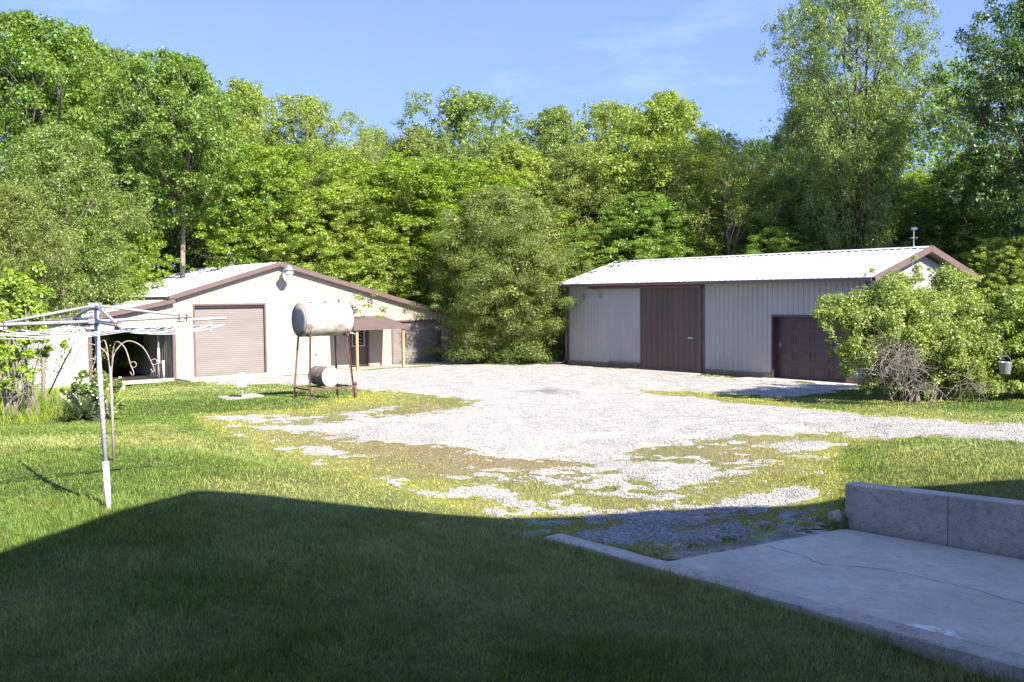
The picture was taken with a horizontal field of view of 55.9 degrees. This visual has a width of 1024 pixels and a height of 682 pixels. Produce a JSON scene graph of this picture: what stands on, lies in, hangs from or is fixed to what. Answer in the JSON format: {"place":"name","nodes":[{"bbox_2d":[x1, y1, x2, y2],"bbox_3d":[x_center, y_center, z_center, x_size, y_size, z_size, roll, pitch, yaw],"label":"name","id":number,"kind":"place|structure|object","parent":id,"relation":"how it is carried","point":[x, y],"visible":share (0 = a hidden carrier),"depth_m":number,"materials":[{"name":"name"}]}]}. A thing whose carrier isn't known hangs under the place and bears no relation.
{"place":"outdoors","nodes":[
{"label":"outdoors","id":0,"kind":"place"},
{"bbox_2d":[0,378,127,425],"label":"wild grass","id":1,"kind":"structure","parent":0,"point":[47,406],"depth_m":24.45,"materials":[{"name":"green plant"}]},
{"bbox_2d":[0,331,1023,681],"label":"ground","id":2,"kind":"structure","parent":0,"point":[428,473],"depth_m":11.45,"materials":[{"name":"green plant"}]},
{"bbox_2d":[23,312,29,400],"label":"sapling","id":3,"kind":"object","parent":2,"relation":"on","point":[24,362],"visible":0.16,"depth_m":27.12,"materials":[{"name":"green plant"}]},
{"bbox_2d":[0,260,69,418],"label":"sapling clump","id":4,"kind":"object","parent":2,"relation":"on","point":[25,289],"visible":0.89,"depth_m":23.66,"materials":[{"name":"green plant"}]},
{"bbox_2d":[40,317,44,405],"bbox_3d":[-12.786,0.453,26.307,0.153,2.804,0.196,0,3,13],"label":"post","id":5,"kind":"object","parent":2,"relation":"on","point":[42,375],"visible":0.39,"depth_m":26.28,"materials":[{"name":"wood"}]},
{"bbox_2d":[0,182,99,391],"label":"willow tree","id":6,"kind":"object","parent":2,"relation":"on","point":[9,191],"visible":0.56,"depth_m":36.57,"materials":[{"name":"green plant"}]},
{"bbox_2d":[0,245,115,359],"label":"bush","id":7,"kind":"object","parent":2,"relation":"on","point":[76,269],"visible":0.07,"depth_m":41.73,"materials":[{"name":"green plant"}]},
{"bbox_2d":[47,305,84,396],"bbox_3d":[-12.419,0.562,26.306,0.308,3.129,7.947,-2,3,-33],"label":"bare branch","id":8,"kind":"object","parent":2,"relation":"on","point":[62,364],"visible":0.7,"depth_m":26.35,"materials":[{"name":"brown wood"}]},
{"bbox_2d":[59,392,78,401],"bbox_3d":[-12.286,1.668,26.827,0.386,0.655,0.525,1,3,38],"label":"boulder","id":9,"kind":"object","parent":2,"relation":"on","point":[65,396],"visible":0.09,"depth_m":26.66,"materials":[{"name":"stone"}]},
{"bbox_2d":[0,8,154,271],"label":"oak tree","id":10,"kind":"object","parent":2,"relation":"on","point":[34,51],"visible":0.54,"depth_m":48.24,"materials":[{"name":"green plant"}]},
{"bbox_2d":[47,391,110,422],"bbox_3d":[-10.341,1.619,23.154,1.846,0.934,1.732,-1,3,-16],"label":"yucca plant","id":11,"kind":"object","parent":2,"relation":"on","point":[82,412],"visible":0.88,"depth_m":22.93,"materials":[{"name":"green plant"}]},
{"bbox_2d":[0,123,163,371],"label":"willow tree","id":12,"kind":"object","parent":2,"relation":"on","point":[57,145],"visible":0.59,"depth_m":40.19,"materials":[{"name":"green plant"}]},
{"bbox_2d":[1,23,178,301],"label":"ash tree","id":13,"kind":"object","parent":2,"relation":"on","point":[97,81],"visible":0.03,"depth_m":56.49,"materials":[{"name":"green plant"}]},
{"bbox_2d":[59,369,127,419],"bbox_3d":[-10.252,1.324,23.617,1.269,1.293,2.220,-2,3,-33],"label":"peony bush","id":14,"kind":"object","parent":2,"relation":"on","point":[79,389],"visible":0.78,"depth_m":23.35,"materials":[{"name":"green plant"}]},
{"bbox_2d":[68,340,156,461],"bbox_3d":[-6.242,0.986,15.076,1.295,2.009,0.463,0,3,7],"label":"garden hook stand","id":15,"kind":"object","parent":2,"relation":"on","point":[112,409],"visible":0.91,"depth_m":15.03,"materials":[{"name":"metal"}]},
{"bbox_2d":[0,303,225,509],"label":"clothesline","id":16,"kind":"object","parent":2,"relation":"on","point":[96,321],"visible":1,"depth_m":11.30,"materials":[{"name":"white paint"}]},
{"bbox_2d":[49,44,181,265],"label":"ash tree","id":17,"kind":"object","parent":2,"relation":"on","point":[114,57],"visible":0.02,"depth_m":58.45,"materials":[{"name":"green plant"}]},
{"bbox_2d":[56,191,195,372],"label":"maple tree","id":18,"kind":"object","parent":2,"relation":"on","point":[121,356],"visible":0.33,"depth_m":43.06,"materials":[{"name":"green plant"}]},
{"bbox_2d":[60,99,240,296],"bbox_3d":[-21.178,-6.042,55.493,12.208,14.598,14.153,-3,3,-39],"label":"maple tree","id":19,"kind":"object","parent":2,"relation":"on","point":[174,243],"visible":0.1,"depth_m":54.22,"materials":[{"name":"green plant"}]},
{"bbox_2d":[77,46,284,277],"bbox_3d":[-15.827,-6.139,46.394,8.628,15.606,12.008,-2,3,-35],"label":"oak tree","id":20,"kind":"object","parent":2,"relation":"on","point":[169,116],"visible":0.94,"depth_m":45.06,"materials":[{"name":"green plant"}]},
{"bbox_2d":[186,201,191,259],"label":"tree trunk","id":21,"kind":"object","parent":2,"relation":"on","point":[187,233],"visible":0.04,"depth_m":55.78,"materials":[{"name":"brown plant"}]},
{"bbox_2d":[159,257,241,276],"bbox_3d":[-16.841,-1.873,54.918,6.918,5.846,8.019,0,3,12],"label":"bush","id":22,"kind":"object","parent":2,"relation":"on","point":[199,265],"visible":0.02,"depth_m":53.76,"materials":[{"name":"green plant"}]},
{"bbox_2d":[152,147,281,271],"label":"maple tree","id":23,"kind":"object","parent":2,"relation":"on","point":[190,234],"visible":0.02,"depth_m":58.91,"materials":[{"name":"green plant"}]},
{"bbox_2d":[151,76,321,258],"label":"ash tree","id":24,"kind":"object","parent":2,"relation":"on","point":[241,84],"visible":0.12,"depth_m":58.62,"materials":[{"name":"green plant"}]},
{"bbox_2d":[216,393,263,399],"bbox_3d":[-8.094,1.669,28.792,1.081,0.050,1.564,2,4,44],"label":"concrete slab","id":25,"kind":"object","parent":2,"relation":"on","point":[248,395],"visible":0.86,"depth_m":28.72,"materials":[{"name":"grey concrete"}]},
{"bbox_2d":[237,373,246,396],"bbox_3d":[-7.957,1.350,28.415,0.293,0.816,0.159,-1,3,-4],"label":"antenna panel","id":26,"kind":"object","parent":25,"relation":"on","point":[241,381],"visible":0.95,"depth_m":28.39,"materials":[{"name":"white paint"}]},
{"bbox_2d":[0,251,483,390],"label":"workshop","id":27,"kind":"structure","parent":2,"relation":"on","point":[241,298],"depth_m":42.73,"materials":[{"name":"beige metal"}]},
{"bbox_2d":[193,303,266,376],"bbox_3d":[-12.201,-0.074,41.809,3.283,3.090,0.175,-3,3,-39],"label":"roller door","id":28,"kind":"structure","parent":27,"relation":"in","point":[237,346],"depth_m":41.87,"materials":[{"name":"beige metal"}]},
{"bbox_2d":[349,330,369,366],"bbox_3d":[-7.288,0.149,45.857,1.103,2.160,0.145,-3,3,-39],"label":"entry door","id":29,"kind":"structure","parent":27,"relation":"in","point":[363,342],"depth_m":45.99,"materials":[{"name":"brown wood"}]},
{"bbox_2d":[391,319,441,364],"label":"wall","id":30,"kind":"structure","parent":27,"relation":"in","point":[419,335],"depth_m":48.04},
{"bbox_2d":[185,142,388,329],"bbox_3d":[-12.046,-4.368,50.023,11.320,11.375,13.122,-1,3,-12],"label":"maple tree","id":31,"kind":"object","parent":2,"relation":"on","point":[289,175],"visible":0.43,"depth_m":47.97,"materials":[{"name":"green plant"}]},
{"bbox_2d":[225,92,389,260],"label":"ash tree","id":32,"kind":"object","parent":2,"relation":"on","point":[306,110],"visible":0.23,"depth_m":55.51,"materials":[{"name":"green plant"}]},
{"bbox_2d":[293,328,355,399],"bbox_3d":[-5.598,0.704,28.681,1.540,2.146,1.120,-3,3,-39],"label":"fuel tank stand","id":33,"kind":"object","parent":2,"relation":"on","point":[337,387],"visible":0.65,"depth_m":28.61,"materials":[{"name":"metal"}]},
{"bbox_2d":[291,299,354,336],"bbox_3d":[-5.561,-0.686,28.658,1.694,1.083,0.993,-3,3,-39],"label":"fuel tank","id":34,"kind":"object","parent":33,"relation":"on","point":[325,319],"visible":0.98,"depth_m":28.25,"materials":[{"name":"metal"}]},
{"bbox_2d":[308,366,339,386],"bbox_3d":[-5.599,1.039,28.702,0.588,0.588,0.885,-3,3,-39],"label":"steel drum","id":35,"kind":"object","parent":33,"relation":"on","point":[325,376],"visible":0.99,"depth_m":28.41,"materials":[{"name":"white metal"}]},
{"bbox_2d":[245,182,421,335],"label":"maple tree","id":36,"kind":"object","parent":2,"relation":"on","point":[335,222],"visible":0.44,"depth_m":48.60,"materials":[{"name":"green plant"}]},
{"bbox_2d":[236,157,446,295],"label":"maple tree","id":37,"kind":"object","parent":2,"relation":"on","point":[329,176],"visible":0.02,"depth_m":55.73,"materials":[{"name":"green plant"}]},
{"bbox_2d":[354,382,356,396],"bbox_3d":[-4.694,1.526,28.981,0.110,0.600,0.105,-1,3,0],"label":"bollard pipe","id":38,"kind":"object","parent":2,"relation":"on","point":[355,385],"visible":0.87,"depth_m":28.95,"materials":[{"name":"metal"}]},
{"bbox_2d":[342,120,424,219],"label":"sparse tree","id":39,"kind":"object","parent":2,"relation":"on","point":[373,138],"visible":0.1,"depth_m":62.76,"materials":[{"name":"green plant"}]},
{"bbox_2d":[361,243,478,336],"bbox_3d":[-6.939,-2.398,56.196,11.976,6.506,10.330,0,3,21],"label":"bush","id":40,"kind":"object","parent":2,"relation":"on","point":[415,279],"visible":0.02,"depth_m":53.79,"materials":[{"name":"green plant"}]},
{"bbox_2d":[369,126,486,278],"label":"ash tree","id":41,"kind":"object","parent":2,"relation":"on","point":[425,143],"visible":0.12,"depth_m":60.83,"materials":[{"name":"green plant"}]},
{"bbox_2d":[288,149,572,337],"bbox_3d":[-5.228,-4.503,53.161,17.001,11.141,14.665,-1,3,0],"label":"maple tree","id":42,"kind":"object","parent":2,"relation":"on","point":[391,171],"visible":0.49,"depth_m":50.86,"materials":[{"name":"green plant"}]},
{"bbox_2d":[362,84,576,301],"bbox_3d":[-1.744,-8.241,65.874,15.060,17.625,15.255,-2,3,-34],"label":"ash tree","id":43,"kind":"object","parent":2,"relation":"on","point":[456,108],"visible":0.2,"depth_m":63.64,"materials":[{"name":"green plant"}]},
{"bbox_2d":[403,184,602,364],"bbox_3d":[-0.511,-3.106,47.331,9.066,9.198,10.547,-2,3,-25],"label":"cedar tree","id":44,"kind":"object","parent":2,"relation":"on","point":[511,241],"visible":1,"depth_m":45.67,"materials":[{"name":"green plant"}]},
{"bbox_2d":[0,45,1023,283],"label":"wood","id":45,"kind":"object","parent":2,"relation":"on","point":[935,107],"visible":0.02,"depth_m":74.01,"materials":[{"name":"green plant"}]},
{"bbox_2d":[439,140,600,349],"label":"maple tree","id":46,"kind":"object","parent":2,"relation":"on","point":[524,161],"visible":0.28,"depth_m":57.44,"materials":[{"name":"green plant"}]},
{"bbox_2d":[500,103,607,345],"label":"ash tree","id":47,"kind":"object","parent":2,"relation":"on","point":[555,118],"visible":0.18,"depth_m":61.07,"materials":[{"name":"green plant"}]},
{"bbox_2d":[518,143,630,344],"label":"willow tree","id":48,"kind":"object","parent":2,"relation":"on","point":[560,167],"visible":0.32,"depth_m":54.23,"materials":[{"name":"green plant"}]},
{"bbox_2d":[529,235,643,342],"bbox_3d":[5.020,-2.398,52.773,8.444,6.573,9.788,-2,3,-30],"label":"bush","id":49,"kind":"object","parent":2,"relation":"on","point":[597,254],"visible":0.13,"depth_m":51.21,"materials":[{"name":"green plant"}]},
{"bbox_2d":[537,99,654,270],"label":"ash tree","id":50,"kind":"object","parent":2,"relation":"on","point":[597,114],"visible":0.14,"depth_m":60.34,"materials":[{"name":"green plant"}]},
{"bbox_2d":[177,364,1023,558],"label":"gravel yard","id":51,"kind":"structure","parent":2,"relation":"on","point":[774,538],"depth_m":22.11,"materials":[{"name":"grey gravel"}]},
{"bbox_2d":[550,227,980,385],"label":"shed","id":52,"kind":"structure","parent":51,"relation":"on","point":[749,317],"depth_m":39.29,"materials":[{"name":"grey metal"}]},
{"bbox_2d":[640,287,701,372],"bbox_3d":[6.694,-0.509,41.116,0.132,3.543,3.409,-3,3,-39],"label":"sliding door","id":53,"kind":"structure","parent":52,"relation":"in","point":[670,318],"depth_m":41.06,"materials":[{"name":"brown metal"}]},
{"bbox_2d":[771,315,846,382],"bbox_3d":[11.168,0.270,36.138,0.375,2.479,3.220,-3,3,-39],"label":"garage door","id":54,"kind":"structure","parent":52,"relation":"in","point":[799,348],"depth_m":36.53,"materials":[{"name":"brown paint"}]},
{"bbox_2d":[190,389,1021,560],"bbox_3d":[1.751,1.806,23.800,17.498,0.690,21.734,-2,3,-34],"label":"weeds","id":55,"kind":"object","parent":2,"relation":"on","point":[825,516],"visible":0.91,"depth_m":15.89,"materials":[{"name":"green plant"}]},
{"bbox_2d":[500,153,715,331],"bbox_3d":[6.004,-5.014,56.634,14.406,11.600,12.426,-2,3,-22],"label":"maple tree","id":56,"kind":"object","parent":2,"relation":"on","point":[613,176],"visible":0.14,"depth_m":54.48,"materials":[{"name":"green plant"}]},
{"bbox_2d":[560,191,727,287],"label":"maple tree","id":57,"kind":"object","parent":2,"relation":"on","point":[625,225],"visible":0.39,"depth_m":49.74,"materials":[{"name":"green plant"}]},
{"bbox_2d":[623,148,763,258],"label":"maple tree","id":58,"kind":"object","parent":2,"relation":"on","point":[705,213],"visible":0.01,"depth_m":57.18,"materials":[{"name":"green plant"}]},
{"bbox_2d":[572,87,816,258],"bbox_3d":[8.377,-6.997,57.482,12.269,15.568,17.478,-2,3,-28],"label":"ash tree","id":59,"kind":"object","parent":2,"relation":"on","point":[669,109],"visible":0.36,"depth_m":53.81,"materials":[{"name":"green plant"}]},
{"bbox_2d":[586,124,826,256],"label":"sparse tree","id":60,"kind":"object","parent":2,"relation":"on","point":[731,165],"visible":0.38,"depth_m":52.03,"materials":[{"name":"green plant"}]},
{"bbox_2d":[701,187,795,253],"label":"maple tree","id":61,"kind":"object","parent":2,"relation":"on","point":[752,203],"visible":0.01,"depth_m":55.94,"materials":[{"name":"green plant"}]},
{"bbox_2d":[733,138,796,232],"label":"ash tree","id":62,"kind":"object","parent":2,"relation":"on","point":[761,144],"visible":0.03,"depth_m":64.68,"materials":[{"name":"green plant"}]},
{"bbox_2d":[737,226,823,254],"bbox_3d":[13.054,-2.347,47.933,8.889,6.694,6.357,2,3,38],"label":"bush","id":63,"kind":"object","parent":2,"relation":"on","point":[778,239],"visible":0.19,"depth_m":47.09,"materials":[{"name":"green plant"}]},
{"bbox_2d":[544,533,1023,681],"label":"concrete kerb","id":64,"kind":"structure","parent":2,"relation":"on","point":[970,653],"depth_m":8.60,"materials":[{"name":"grey concrete"}]},
{"bbox_2d":[688,172,889,255],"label":"ash tree","id":65,"kind":"object","parent":2,"relation":"on","point":[762,218],"visible":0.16,"depth_m":50.64,"materials":[{"name":"green plant"}]},
{"bbox_2d":[735,100,868,252],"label":"willow tree","id":66,"kind":"object","parent":2,"relation":"on","point":[792,125],"visible":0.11,"depth_m":52.33,"materials":[{"name":"green plant"}]},
{"bbox_2d":[828,510,842,522],"bbox_3d":[4.197,2.271,12.534,0.170,0.185,0.135,-1,3,0],"label":"boulder","id":67,"kind":"object","parent":2,"relation":"on","point":[837,516],"visible":0.99,"depth_m":12.48,"materials":[{"name":"stone"}]},
{"bbox_2d":[668,529,1023,654],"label":"driveway pad","id":68,"kind":"object","parent":2,"relation":"on","point":[974,596],"visible":0.94,"depth_m":10.19,"materials":[{"name":"concrete"}]},
{"bbox_2d":[845,481,1023,559],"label":"retaining wall","id":69,"kind":"structure","parent":68,"relation":"on","point":[988,525],"depth_m":11.83,"materials":[{"name":"concrete"}]},
{"bbox_2d":[753,0,953,251],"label":"tall tree","id":70,"kind":"object","parent":2,"relation":"on","point":[854,209],"visible":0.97,"depth_m":45.32,"materials":[{"name":"green plant"}]},
{"bbox_2d":[737,199,978,261],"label":"maple tree","id":71,"kind":"object","parent":2,"relation":"on","point":[897,222],"visible":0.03,"depth_m":47.50,"materials":[{"name":"green plant"}]},
{"bbox_2d":[845,142,957,244],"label":"ash tree","id":72,"kind":"object","parent":2,"relation":"on","point":[909,173],"visible":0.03,"depth_m":56.29,"materials":[{"name":"green plant"}]},
{"bbox_2d":[808,169,1016,285],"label":"maple tree","id":73,"kind":"object","parent":2,"relation":"on","point":[921,180],"visible":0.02,"depth_m":49.98,"materials":[{"name":"green plant"}]},
{"bbox_2d":[810,255,1016,405],"bbox_3d":[12.144,-0.202,28.426,7.120,4.773,4.102,-2,3,-25],"label":"bush","id":74,"kind":"object","parent":2,"relation":"on","point":[926,344],"visible":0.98,"depth_m":28.00,"materials":[{"name":"green plant"}]},
{"bbox_2d":[892,142,1023,320],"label":"maple tree","id":75,"kind":"object","parent":2,"relation":"on","point":[943,215],"visible":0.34,"depth_m":45.60,"materials":[{"name":"green plant"}]},
{"bbox_2d":[902,0,1023,246],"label":"oak tree","id":76,"kind":"object","parent":2,"relation":"on","point":[1010,96],"visible":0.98,"depth_m":39.58,"materials":[{"name":"green plant"}]},
{"bbox_2d":[904,150,1023,285],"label":"maple tree","id":77,"kind":"object","parent":2,"relation":"on","point":[964,170],"depth_m":54.51,"materials":[{"name":"green plant"}]},
{"bbox_2d":[959,234,1023,337],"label":"bush","id":78,"kind":"object","parent":2,"relation":"on","point":[1002,249],"visible":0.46,"depth_m":39.65,"materials":[{"name":"green plant"}]},
{"bbox_2d":[982,283,1023,398],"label":"bush","id":79,"kind":"object","parent":2,"relation":"on","point":[1012,326],"visible":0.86,"depth_m":28.59,"materials":[{"name":"green plant"}]},
{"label":"branch","id":80,"kind":"object","parent":2,"relation":"on","visible":0},
{"bbox_2d":[999,356,1011,373],"bbox_3d":[13.931,0.675,27.268,0.358,0.519,0.358,-1,3,0],"label":"bucket","id":81,"kind":"object","parent":80,"relation":"hanging from","point":[1004,367],"visible":1,"depth_m":27.15,"materials":[{"name":"silver metal"}]},
{"bbox_2d":[0,0,1023,267],"label":"sky","id":82,"kind":"structure","parent":0,"point":[363,57],"materials":[{"name":"blue"}]}
]}

